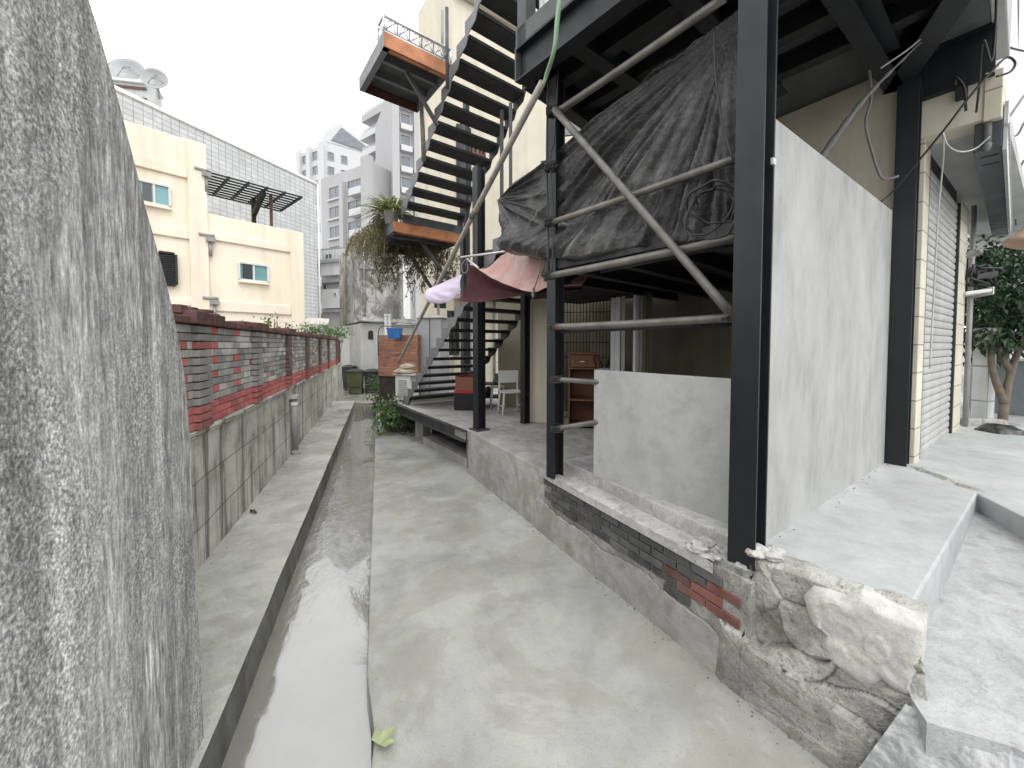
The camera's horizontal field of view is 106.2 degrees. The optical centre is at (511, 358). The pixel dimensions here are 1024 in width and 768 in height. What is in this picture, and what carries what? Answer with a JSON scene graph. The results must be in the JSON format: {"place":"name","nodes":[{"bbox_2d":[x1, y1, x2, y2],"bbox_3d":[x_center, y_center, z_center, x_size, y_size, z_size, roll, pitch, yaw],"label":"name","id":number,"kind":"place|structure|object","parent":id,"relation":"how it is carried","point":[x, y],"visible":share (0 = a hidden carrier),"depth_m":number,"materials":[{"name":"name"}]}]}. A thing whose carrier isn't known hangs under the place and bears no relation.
{"place":"outdoors","nodes":[
{"label":"outdoors","id":0,"kind":"place"},
{"bbox_2d":[190,401,354,767],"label":"walkway","id":1,"kind":"structure","parent":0,"point":[236,585],"depth_m":2.74,"materials":[{"name":"concrete"}]},
{"bbox_2d":[171,304,341,571],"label":"boundary wall","id":2,"kind":"structure","parent":1,"relation":"on","point":[244,380],"depth_m":3.51,"materials":[{"name":"concrete"}]},
{"bbox_2d":[289,394,300,454],"bbox_3d":[-3.105,0.981,5.509,0.130,0.914,0.140,-1,2,-19],"label":"drain pipe","id":3,"kind":"object","parent":2,"relation":"attached to","point":[294,416],"visible":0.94,"depth_m":5.47,"materials":[{"name":"grey plastic"}]},
{"bbox_2d":[288,322,341,337],"bbox_3d":[-4.596,0.178,8.782,1.620,2.036,1.013,0,2,0],"label":"shrub","id":4,"kind":"object","parent":2,"relation":"on","point":[315,331],"visible":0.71,"depth_m":8.66,"materials":[{"name":"green plant"}]},
{"bbox_2d":[198,402,354,767],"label":"kerb","id":5,"kind":"structure","parent":1,"relation":"attached to","point":[215,753],"depth_m":2.13,"materials":[{"name":"concrete"}]},
{"bbox_2d":[222,405,375,767],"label":"water","id":6,"kind":"structure","parent":0,"point":[306,705],"depth_m":2.25,"materials":[{"name":"liquid"}]},
{"bbox_2d":[305,247,409,365],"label":"white house","id":7,"kind":"structure","parent":0,"point":[329,287],"depth_m":26.71,"materials":[{"name":"grey paint"}]},
{"bbox_2d":[339,381,376,405],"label":"alley floor","id":8,"kind":"structure","parent":0,"point":[357,398],"depth_m":12.71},
{"bbox_2d":[315,321,354,353],"bbox_3d":[-5.992,-0.106,12.902,1.288,2.316,1.666,0,2,0],"label":"shrub","id":9,"kind":"object","parent":8,"relation":"on","point":[337,334],"visible":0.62,"depth_m":13.02,"materials":[{"name":"green plant"}]},
{"bbox_2d":[342,365,355,389],"bbox_3d":[-6.250,0.731,14.745,0.484,0.989,0.639,0,2,-11],"label":"wheeled bin","id":10,"kind":"object","parent":8,"relation":"on","point":[344,375],"visible":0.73,"depth_m":14.47,"materials":[{"name":"green plastic"}]},
{"bbox_2d":[345,369,364,392],"bbox_3d":[-5.555,0.815,13.652,0.593,0.899,0.639,-1,2,-14],"label":"wheeled bin","id":11,"kind":"object","parent":8,"relation":"on","point":[355,377],"visible":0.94,"depth_m":13.41,"materials":[{"name":"green plastic"}]},
{"bbox_2d":[363,369,379,391],"bbox_3d":[-5.073,0.811,14.048,0.704,0.879,0.761,-1,2,-20],"label":"wheeled bin","id":12,"kind":"object","parent":8,"relation":"on","point":[370,372],"visible":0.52,"depth_m":13.73,"materials":[{"name":"green plastic"}]},
{"bbox_2d":[349,315,416,390],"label":"shed","id":13,"kind":"structure","parent":8,"relation":"on","point":[363,348],"depth_m":14.67,"materials":[{"name":"paint"}]},
{"bbox_2d":[415,313,448,394],"bbox_3d":[-1.741,-0.086,8.560,0.669,1.823,0.605,0,2,10],"label":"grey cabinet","id":14,"kind":"object","parent":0,"point":[430,327],"visible":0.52,"depth_m":8.34,"materials":[{"name":"metal"}]},
{"bbox_2d":[89,0,965,329],"label":"sky","id":15,"kind":"structure","parent":0,"point":[269,78],"materials":[{"name":"white"}]},
{"bbox_2d":[366,409,828,767],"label":"path","id":16,"kind":"structure","parent":0,"point":[485,630],"depth_m":2.08,"materials":[{"name":"concrete"}]},
{"bbox_2d":[0,0,203,767],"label":"rough wall","id":17,"kind":"structure","parent":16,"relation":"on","point":[100,666],"depth_m":0.94,"materials":[{"name":"concrete"}]},
{"bbox_2d":[363,373,379,414],"bbox_3d":[-3.420,0.984,9.985,0.833,1.273,0.903,0,2,0],"label":"leafy bush","id":18,"kind":"object","parent":16,"relation":"on","point":[377,400],"visible":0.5,"depth_m":9.81,"materials":[{"name":"green plant"}]},
{"bbox_2d":[371,726,396,746],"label":"fallen leaf","id":19,"kind":"object","parent":16,"relation":"on","point":[383,738],"visible":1,"depth_m":1.63,"materials":[{"name":"green plant"}]},
{"bbox_2d":[367,391,414,435],"bbox_3d":[-2.299,1.147,7.533,0.890,0.945,1.304,0,2,0],"label":"leafy bush","id":20,"kind":"object","parent":16,"relation":"on","point":[394,419],"visible":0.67,"depth_m":7.32,"materials":[{"name":"green plant"}]},
{"bbox_2d":[378,335,420,423],"bbox_3d":[-2.475,0.499,8.453,1.015,2.013,0.162,1,2,17],"label":"brick panel","id":21,"kind":"object","parent":16,"relation":"on","point":[388,364],"visible":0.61,"depth_m":8.40,"materials":[{"name":"brick"}]},
{"bbox_2d":[377,326,413,354],"bbox_3d":[-2.508,-0.390,8.319,0.870,0.643,0.089,0,2,13],"label":"bent rail","id":22,"kind":"object","parent":21,"relation":"attached to","point":[378,342],"visible":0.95,"depth_m":8.36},
{"bbox_2d":[386,328,402,338],"bbox_3d":[-2.488,-0.531,8.162,0.314,0.226,0.172,0,2,0],"label":"blue tub","id":23,"kind":"object","parent":22,"relation":"hanging from","point":[394,333],"visible":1,"depth_m":8.09,"materials":[{"name":"plastic"}]},
{"bbox_2d":[418,0,572,390],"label":"cream house","id":24,"kind":"structure","parent":16,"relation":"on","point":[529,150],"depth_m":10.11,"materials":[{"name":"paint"}]},
{"bbox_2d":[447,310,459,354],"bbox_3d":[-1.450,-0.625,9.523,0.311,1.094,0.070,-1,2,-35],"label":"window","id":25,"kind":"structure","parent":24,"relation":"in","point":[453,335],"depth_m":9.53,"materials":[{"name":"glass"}]},
{"bbox_2d":[456,123,471,203],"bbox_3d":[-1.199,-4.810,9.553,0.391,1.870,0.070,-1,2,-35],"label":"window","id":26,"kind":"structure","parent":24,"relation":"in","point":[457,125],"depth_m":9.44,"materials":[{"name":"glass"}]},
{"bbox_2d":[471,147,485,156],"bbox_3d":[-0.854,-5.284,9.778,0.399,0.263,0.070,-1,2,-35],"label":"window","id":27,"kind":"structure","parent":24,"relation":"in","point":[473,150],"depth_m":9.78,"materials":[{"name":"glass"}]},
{"bbox_2d":[208,410,893,767],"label":"grit","id":28,"kind":"object","parent":16,"relation":"on","point":[789,737],"visible":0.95,"depth_m":2.22,"materials":[{"name":"stone"}]},
{"bbox_2d":[389,0,1011,767],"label":"steel house","id":29,"kind":"structure","parent":16,"relation":"on","point":[683,482],"depth_m":2.62,"materials":[{"name":"concrete"}]},
{"bbox_2d":[393,373,420,399],"bbox_3d":[-2.079,0.573,7.725,0.522,0.525,0.340,1,2,28],"label":"condenser unit","id":30,"kind":"object","parent":29,"relation":"on","point":[403,382],"visible":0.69,"depth_m":7.62,"materials":[{"name":"white paint"}]},
{"bbox_2d":[393,368,414,373],"bbox_3d":[-2.155,0.255,7.678,0.427,0.134,0.272,0,2,0],"label":"sack","id":31,"kind":"object","parent":30,"relation":"on","point":[403,371],"visible":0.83,"depth_m":7.58,"materials":[{"name":"fabric"}]},
{"bbox_2d":[399,363,414,368],"bbox_3d":[-2.086,0.158,7.680,0.316,0.112,0.225,0,2,0],"label":"sack","id":32,"kind":"object","parent":31,"relation":"on","point":[407,366],"visible":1,"depth_m":7.60,"materials":[{"name":"fabric"}]},
{"bbox_2d":[408,396,453,404],"bbox_3d":[-1.606,0.816,7.584,0.950,0.085,0.300,-2,3,-37],"label":"pale plank","id":33,"kind":"object","parent":29,"relation":"on","point":[430,400],"visible":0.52,"depth_m":7.44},
{"bbox_2d":[359,0,538,404],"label":"staircase","id":34,"kind":"structure","parent":29,"relation":"on","point":[402,73],"depth_m":6.13,"materials":[{"name":"metal"}]},
{"bbox_2d":[342,213,390,269],"bbox_3d":[-2.968,-2.317,7.957,0.687,0.998,1.820,-2,3,-39],"label":"trailing plant","id":35,"kind":"object","parent":34,"relation":"hanging from","point":[371,235],"visible":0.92,"depth_m":7.67,"materials":[{"name":"green plant"}]},
{"bbox_2d":[343,192,422,237],"bbox_3d":[-2.325,-2.770,7.357,1.807,0.682,1.620,0,2,0],"label":"spider plant","id":36,"kind":"object","parent":34,"relation":"on","point":[388,210],"visible":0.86,"depth_m":7.28,"materials":[{"name":"green plant"}]},
{"bbox_2d":[377,14,451,66],"bbox_3d":[-1.383,-4.491,5.529,1.036,0.250,0.260,-2,3,-37],"label":"lattice truss","id":37,"kind":"object","parent":34,"relation":"on","point":[383,27],"visible":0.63,"depth_m":5.40,"materials":[{"name":"metal"}]},
{"bbox_2d":[369,240,459,307],"bbox_3d":[-2.223,-2.002,8.674,2.181,1.776,0.951,0,2,0],"label":"hanging vine","id":38,"kind":"object","parent":34,"relation":"hanging from","point":[386,263],"visible":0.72,"depth_m":8.47,"materials":[{"name":"green plant"}]},
{"bbox_2d":[454,393,472,410],"bbox_3d":[-0.740,0.778,6.731,0.484,0.358,0.305,0,2,7],"label":"metal box","id":39,"kind":"object","parent":29,"relation":"on","point":[463,401],"visible":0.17,"depth_m":6.59,"materials":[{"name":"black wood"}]},
{"bbox_2d":[454,389,486,392],"bbox_3d":[-0.720,0.575,6.744,0.522,0.043,0.345,0,2,7],"label":"red tray","id":40,"kind":"object","parent":39,"relation":"on","point":[456,391],"visible":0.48,"depth_m":6.59,"materials":[{"name":"plastic"}]},
{"bbox_2d":[455,373,472,390],"bbox_3d":[-0.740,0.412,6.739,0.441,0.278,0.307,0,2,8],"label":"cardboard box","id":41,"kind":"object","parent":40,"relation":"on","point":[463,382],"visible":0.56,"depth_m":6.60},
{"bbox_2d":[397,79,545,363],"bbox_3d":[-0.915,-1.023,4.977,0.068,2.382,4.620,-1,2,-30],"label":"long pole","id":42,"kind":"object","parent":29,"relation":"on","point":[534,97],"visible":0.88,"depth_m":3.75,"materials":[{"name":"metal"}]},
{"bbox_2d":[489,385,505,408],"bbox_3d":[-0.257,0.688,6.824,0.284,0.402,0.264,0,2,-6],"label":"stool","id":43,"kind":"object","parent":29,"relation":"on","point":[491,392],"visible":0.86,"depth_m":6.70,"materials":[{"name":"grey paint"}]},
{"bbox_2d":[425,251,586,303],"bbox_3d":[-0.236,-0.909,4.241,2.349,0.650,0.611,2,3,40],"label":"cloth awning","id":44,"kind":"object","parent":29,"relation":"attached to","point":[520,275],"visible":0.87,"depth_m":4.35,"materials":[{"name":"fabric"}]},
{"bbox_2d":[497,370,519,415],"bbox_3d":[-0.022,0.557,6.271,0.382,0.702,0.322,-1,2,-17],"label":"chair","id":45,"kind":"object","parent":29,"relation":"on","point":[506,376],"visible":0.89,"depth_m":6.35,"materials":[{"name":"white paint"}]},
{"bbox_2d":[546,65,558,271],"bbox_3d":[0.320,-1.754,3.088,0.042,2.149,0.141,-1,2,-30],"label":"hanging cable","id":46,"kind":"object","parent":29,"relation":"hanging from","point":[550,172],"visible":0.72,"depth_m":3.12,"materials":[{"name":"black rubber"}]},
{"bbox_2d":[542,0,562,83],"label":"hose","id":47,"kind":"object","parent":29,"relation":"hanging from","point":[556,32],"visible":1,"depth_m":2.68,"materials":[{"name":"green rubber"}]},
{"bbox_2d":[568,352,599,426],"bbox_3d":[0.985,0.428,5.279,0.418,1.025,0.388,0,2,13],"label":"wooden cabinet","id":48,"kind":"object","parent":29,"relation":"on","point":[581,396],"visible":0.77,"depth_m":5.43,"materials":[{"name":"brown wood"}]},
{"bbox_2d":[564,300,609,416],"bbox_3d":[1.122,-0.010,5.799,0.691,1.835,0.017,1,2,17],"label":"wire grid","id":49,"kind":"object","parent":29,"relation":"on","point":[586,342],"visible":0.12,"depth_m":5.78,"materials":[{"name":"black metal"}]},
{"bbox_2d":[593,355,609,369],"bbox_3d":[1.218,0.439,5.187,0.297,1.010,0.258,0,2,0],"label":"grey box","id":50,"kind":"object","parent":29,"relation":"on","point":[604,368],"visible":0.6,"depth_m":5.08,"materials":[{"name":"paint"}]},
{"bbox_2d":[610,298,614,370],"bbox_3d":[1.288,0.092,4.921,0.062,1.720,0.050,1,2,22],"label":"upright board","id":51,"kind":"object","parent":29,"relation":"on","point":[612,357],"visible":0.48,"depth_m":4.88,"materials":[{"name":"white paint"}]},
{"bbox_2d":[615,297,620,370],"bbox_3d":[1.322,0.096,4.821,0.065,1.720,0.050,1,2,20],"label":"upright board","id":52,"kind":"object","parent":29,"relation":"on","point":[617,333],"visible":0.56,"depth_m":4.79,"materials":[{"name":"white paint"}]},
{"bbox_2d":[621,296,624,370],"bbox_3d":[1.361,0.099,4.721,0.038,1.720,0.061,0,2,11],"label":"upright board","id":53,"kind":"object","parent":29,"relation":"on","point":[623,340],"visible":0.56,"depth_m":4.69,"materials":[{"name":"grey paint"}]},
{"bbox_2d":[633,295,635,371],"bbox_3d":[1.472,0.103,4.621,0.033,1.720,0.062,0,2,11],"label":"upright board","id":54,"kind":"object","parent":29,"relation":"on","point":[634,307],"visible":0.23,"depth_m":4.59,"materials":[{"name":"white paint"}]},
{"bbox_2d":[543,0,733,432],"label":"scaffold","id":55,"kind":"object","parent":29,"relation":"attached to","point":[680,253],"visible":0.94,"depth_m":2.52,"materials":[{"name":"metal"}]},
{"bbox_2d":[496,10,737,263],"bbox_3d":[0.670,-1.386,3.167,0.675,1.436,2.423,-2,3,-42],"label":"tarpaulin","id":56,"kind":"object","parent":55,"relation":"hanging from","point":[660,123],"visible":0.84,"depth_m":2.61,"materials":[{"name":"plastic"}]},
{"bbox_2d":[683,153,734,240],"bbox_3d":[1.101,-0.874,2.105,0.108,0.454,0.315,-2,3,-41],"label":"cable coil","id":57,"kind":"object","parent":55,"relation":"hanging from","point":[714,188],"visible":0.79,"depth_m":2.10,"materials":[{"name":"rubber"}]},
{"bbox_2d":[713,26,734,163],"bbox_3d":[1.147,-1.458,2.111,0.056,0.846,0.188,0,2,-13],"label":"hanging cable","id":58,"kind":"object","parent":55,"relation":"hanging from","point":[718,98],"visible":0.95,"depth_m":2.10,"materials":[{"name":"black rubber"}]},
{"bbox_2d":[635,295,642,371],"bbox_3d":[1.503,0.107,4.513,0.103,1.720,0.068,0,2,11],"label":"upright board","id":59,"kind":"object","parent":29,"relation":"on","point":[638,337],"visible":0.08,"depth_m":4.48,"materials":[{"name":"grey paint"}]},
{"bbox_2d":[642,292,652,372],"bbox_3d":[1.548,0.110,4.413,0.096,1.720,0.068,0,2,13],"label":"upright board","id":60,"kind":"object","parent":29,"relation":"on","point":[647,343],"visible":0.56,"depth_m":4.37,"materials":[{"name":"green wood"}]},
{"bbox_2d":[820,42,921,157],"bbox_3d":[2.758,-2.006,2.811,0.884,1.022,0.061,1,2,24],"label":"twisted strap","id":61,"kind":"object","parent":29,"relation":"attached to","point":[832,141],"visible":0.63,"depth_m":2.90,"materials":[{"name":"grey rubber"}]},
{"bbox_2d":[864,70,898,179],"bbox_3d":[2.897,-1.918,3.015,0.241,1.040,0.036,1,2,15],"label":"hanging cable","id":62,"kind":"object","parent":29,"relation":"hanging from","point":[867,133],"visible":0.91,"depth_m":3.03,"materials":[{"name":"grey rubber"}]},
{"bbox_2d":[880,39,920,68],"bbox_3d":[2.888,-2.304,2.719,0.414,0.357,0.017,1,2,29],"label":"power line","id":63,"kind":"object","parent":29,"relation":"attached to","point":[917,41],"visible":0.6,"depth_m":2.77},
{"bbox_2d":[881,56,1016,201],"bbox_3d":[2.942,-1.538,2.696,0.253,0.624,0.716,0,2,0],"label":"power line","id":64,"kind":"object","parent":29,"relation":"on","point":[962,105],"visible":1,"depth_m":2.43,"materials":[{"name":"black rubber"}]},
{"bbox_2d":[910,512,1023,758],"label":"apron","id":65,"kind":"object","parent":29,"relation":"attached to","point":[973,665],"visible":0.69,"depth_m":1.58,"materials":[{"name":"concrete"}]},
{"bbox_2d":[975,0,997,112],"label":"power line","id":66,"kind":"object","parent":29,"relation":"attached to","point":[989,57],"visible":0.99,"depth_m":2.53,"materials":[{"name":"black rubber"}]},
{"bbox_2d":[859,704,1023,767],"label":"concrete spill","id":67,"kind":"object","parent":16,"relation":"on","point":[899,744],"visible":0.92,"depth_m":1.36,"materials":[{"name":"concrete"}]},
{"bbox_2d":[766,372,1023,630],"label":"pavement","id":68,"kind":"structure","parent":0,"point":[901,529],"depth_m":2.33,"materials":[{"name":"concrete"}]},
{"bbox_2d":[911,466,984,491],"bbox_3d":[3.308,0.911,2.949,0.133,0.021,0.612,0,2,10],"label":"pavement seam","id":69,"kind":"object","parent":68,"relation":"on","point":[947,479],"visible":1,"depth_m":2.89,"materials":[{"name":"concrete"}]},
{"bbox_2d":[884,0,1023,463],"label":"shop building","id":70,"kind":"structure","parent":68,"relation":"on","point":[982,191],"depth_m":3.80,"materials":[{"name":"beige tile"}]},
{"bbox_2d":[929,134,944,368],"bbox_3d":[3.512,-0.831,3.171,0.588,1.862,0.034,-2,3,-45],"label":"power line","id":71,"kind":"object","parent":70,"relation":"hanging from","point":[943,142],"visible":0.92,"depth_m":3.35,"materials":[{"name":"plastic"}]},
{"bbox_2d":[941,129,989,152],"bbox_3d":[3.309,-1.608,2.799,0.241,0.219,0.080,1,2,36],"label":"power line","id":72,"kind":"object","parent":70,"relation":"attached to","point":[949,146],"visible":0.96,"depth_m":2.80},
{"bbox_2d":[963,287,993,297],"bbox_3d":[5.480,-0.923,4.665,0.430,0.371,0.225,0,2,13],"label":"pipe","id":73,"kind":"object","parent":70,"relation":"attached to","point":[982,292],"visible":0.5,"depth_m":4.57,"materials":[{"name":"white paint"}]},
{"bbox_2d":[965,264,1002,288],"bbox_3d":[5.677,-0.992,4.671,0.394,0.306,0.184,0,2,0],"label":"wire bundle","id":74,"kind":"object","parent":70,"relation":"attached to","point":[975,276],"visible":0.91,"depth_m":4.62,"materials":[{"name":"black rubber"}]},
{"bbox_2d":[1002,227,1023,249],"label":"umbrella","id":75,"kind":"object","parent":70,"relation":"hanging from","point":[1015,241],"visible":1,"depth_m":3.49,"materials":[{"name":"fabric"}]},
{"bbox_2d":[1017,0,1018,54],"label":"power line","id":76,"kind":"object","parent":70,"relation":"attached to","point":[1018,24],"visible":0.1,"depth_m":4.40,"materials":[{"name":"grey rubber"}]},
{"bbox_2d":[970,327,996,418],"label":"tiled pier","id":77,"kind":"structure","parent":68,"relation":"on","point":[982,401],"depth_m":5.07,"materials":[{"name":"white tile"}]},
{"bbox_2d":[960,418,1020,425],"bbox_3d":[6.060,0.820,4.896,0.711,0.119,0.236,0,2,11],"label":"broken step","id":78,"kind":"object","parent":68,"relation":"on","point":[975,421],"visible":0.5,"depth_m":4.83,"materials":[{"name":"concrete"}]},
{"bbox_2d":[962,234,1023,420],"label":"street tree","id":79,"kind":"object","parent":68,"relation":"on","point":[1001,309],"visible":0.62,"depth_m":4.92,"materials":[{"name":"green plant"}]},
{"bbox_2d":[974,423,1023,435],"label":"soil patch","id":80,"kind":"object","parent":68,"relation":"on","point":[996,428],"visible":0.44,"depth_m":4.44,"materials":[{"name":"grey soil"}]},
{"bbox_2d":[994,355,1023,415],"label":"wall","id":81,"kind":"structure","parent":68,"relation":"on","point":[1017,402],"depth_m":5.53,"materials":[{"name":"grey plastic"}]},
{"bbox_2d":[962,347,964,371],"bbox_3d":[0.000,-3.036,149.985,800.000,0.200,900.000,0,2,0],"label":"ground","id":82,"kind":"structure","parent":0,"point":[963,359],"depth_m":51.58,"materials":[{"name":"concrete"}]},
{"bbox_2d":[123,120,304,331],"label":"yellow building","id":83,"kind":"structure","parent":82,"relation":"on","point":[230,269],"depth_m":11.95,"materials":[{"name":"paint"}]},
{"bbox_2d":[139,178,171,210],"bbox_3d":[-10.108,-4.629,10.858,0.130,0.703,0.730,2,3,42],"label":"window","id":84,"kind":"structure","parent":83,"relation":"in","point":[156,195],"depth_m":10.91,"materials":[{"name":"glass"}]},
{"bbox_2d":[158,250,177,286],"bbox_3d":[-9.938,-2.578,11.076,0.190,0.972,0.453,2,3,42],"label":"window","id":85,"kind":"structure","parent":83,"relation":"in","point":[169,261],"depth_m":11.11,"materials":[{"name":"metal"}]},
{"bbox_2d":[237,261,269,284],"bbox_3d":[-8.525,-2.807,12.706,0.130,0.672,0.883,2,3,42],"label":"window","id":86,"kind":"structure","parent":83,"relation":"in","point":[253,273],"depth_m":12.70,"materials":[{"name":"white paint"}]},
{"bbox_2d":[114,85,321,333],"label":"tiled building","id":87,"kind":"structure","parent":82,"relation":"on","point":[225,156],"depth_m":19.88,"materials":[{"name":"white tile"}]},
{"bbox_2d":[108,58,144,79],"bbox_3d":[-17.973,-13.269,17.965,1.395,1.680,0.822,0,2,0],"label":"satellite dish","id":88,"kind":"object","parent":87,"relation":"on","point":[127,68],"visible":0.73,"depth_m":18.07,"materials":[{"name":"grey paint"}]},
{"bbox_2d":[112,77,163,106],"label":"rooftop shed","id":89,"kind":"structure","parent":87,"relation":"on","point":[140,88],"depth_m":16.83,"materials":[{"name":"grey metal"}]},
{"bbox_2d":[139,68,168,99],"bbox_3d":[-14.745,-11.460,15.843,0.657,1.090,0.730,1,2,26],"label":"satellite dish","id":90,"kind":"object","parent":87,"relation":"on","point":[157,79],"visible":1,"depth_m":15.93,"materials":[{"name":"grey paint"}]},
{"bbox_2d":[241,312,293,327],"bbox_3d":[-3.588,0.302,5.701,0.664,2.003,0.687,-1,2,-31],"label":"shrub","id":91,"kind":"object","parent":82,"relation":"on","point":[269,323],"visible":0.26,"depth_m":5.69,"materials":[{"name":"green plant"}]},
{"bbox_2d":[296,123,367,248],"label":"apartment tower","id":92,"kind":"structure","parent":82,"relation":"on","point":[338,148],"depth_m":85.87,"materials":[{"name":"white concrete"}]},
{"bbox_2d":[327,151,333,160],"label":"window","id":93,"kind":"structure","parent":92,"relation":"in","point":[330,155],"depth_m":85.26,"materials":[{"name":"grey glass"}]},
{"bbox_2d":[341,155,347,164],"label":"window","id":94,"kind":"structure","parent":92,"relation":"in","point":[344,159],"depth_m":87.03,"materials":[{"name":"grey glass"}]},
{"bbox_2d":[331,128,365,150],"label":"roof","id":95,"kind":"structure","parent":92,"relation":"in","point":[342,136],"depth_m":86.99,"materials":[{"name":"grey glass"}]},
{"bbox_2d":[321,154,390,248],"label":"apartment tower","id":96,"kind":"structure","parent":82,"relation":"on","point":[341,192],"depth_m":58.31,"materials":[{"name":"grey concrete"}]},
{"bbox_2d":[328,185,338,198],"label":"window","id":97,"kind":"structure","parent":96,"relation":"in","point":[333,191],"depth_m":60.06,"materials":[{"name":"grey glass"}]},
{"bbox_2d":[329,205,338,218],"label":"window","id":98,"kind":"structure","parent":96,"relation":"in","point":[334,210],"depth_m":60.06,"materials":[{"name":"grey glass"}]},
{"bbox_2d":[329,225,338,238],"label":"window","id":99,"kind":"structure","parent":96,"relation":"in","point":[334,230],"depth_m":60.31,"materials":[{"name":"grey glass"}]},
{"bbox_2d":[347,177,360,195],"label":"window","id":100,"kind":"structure","parent":96,"relation":"in","point":[355,182],"depth_m":57.74,"materials":[{"name":"grey glass"}]},
{"bbox_2d":[347,198,360,216],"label":"window","id":101,"kind":"structure","parent":96,"relation":"in","point":[350,204],"depth_m":57.96,"materials":[{"name":"grey glass"}]},
{"bbox_2d":[347,219,360,236],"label":"window","id":102,"kind":"structure","parent":96,"relation":"in","point":[350,224],"depth_m":58.09,"materials":[{"name":"clear glass"}]},
{"bbox_2d":[339,239,404,325],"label":"weathered building","id":103,"kind":"structure","parent":82,"relation":"on","point":[360,294],"depth_m":15.28,"materials":[{"name":"concrete"}]},
{"bbox_2d":[360,100,419,324],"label":"apartment tower","id":104,"kind":"structure","parent":82,"relation":"on","point":[389,135],"depth_m":57.97,"materials":[{"name":"grey concrete"}]},
{"bbox_2d":[400,112,410,124],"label":"window","id":105,"kind":"structure","parent":104,"relation":"in","point":[404,118],"depth_m":57.44,"materials":[{"name":"clear glass"}]},
{"bbox_2d":[400,133,410,145],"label":"window","id":106,"kind":"structure","parent":104,"relation":"in","point":[404,139],"depth_m":57.54,"materials":[{"name":"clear glass"}]},
{"bbox_2d":[400,155,410,166],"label":"window","id":107,"kind":"structure","parent":104,"relation":"in","point":[404,160],"depth_m":57.64,"materials":[{"name":"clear glass"}]},
{"bbox_2d":[400,176,410,187],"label":"window","id":108,"kind":"structure","parent":104,"relation":"in","point":[404,181],"depth_m":57.74,"materials":[{"name":"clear glass"}]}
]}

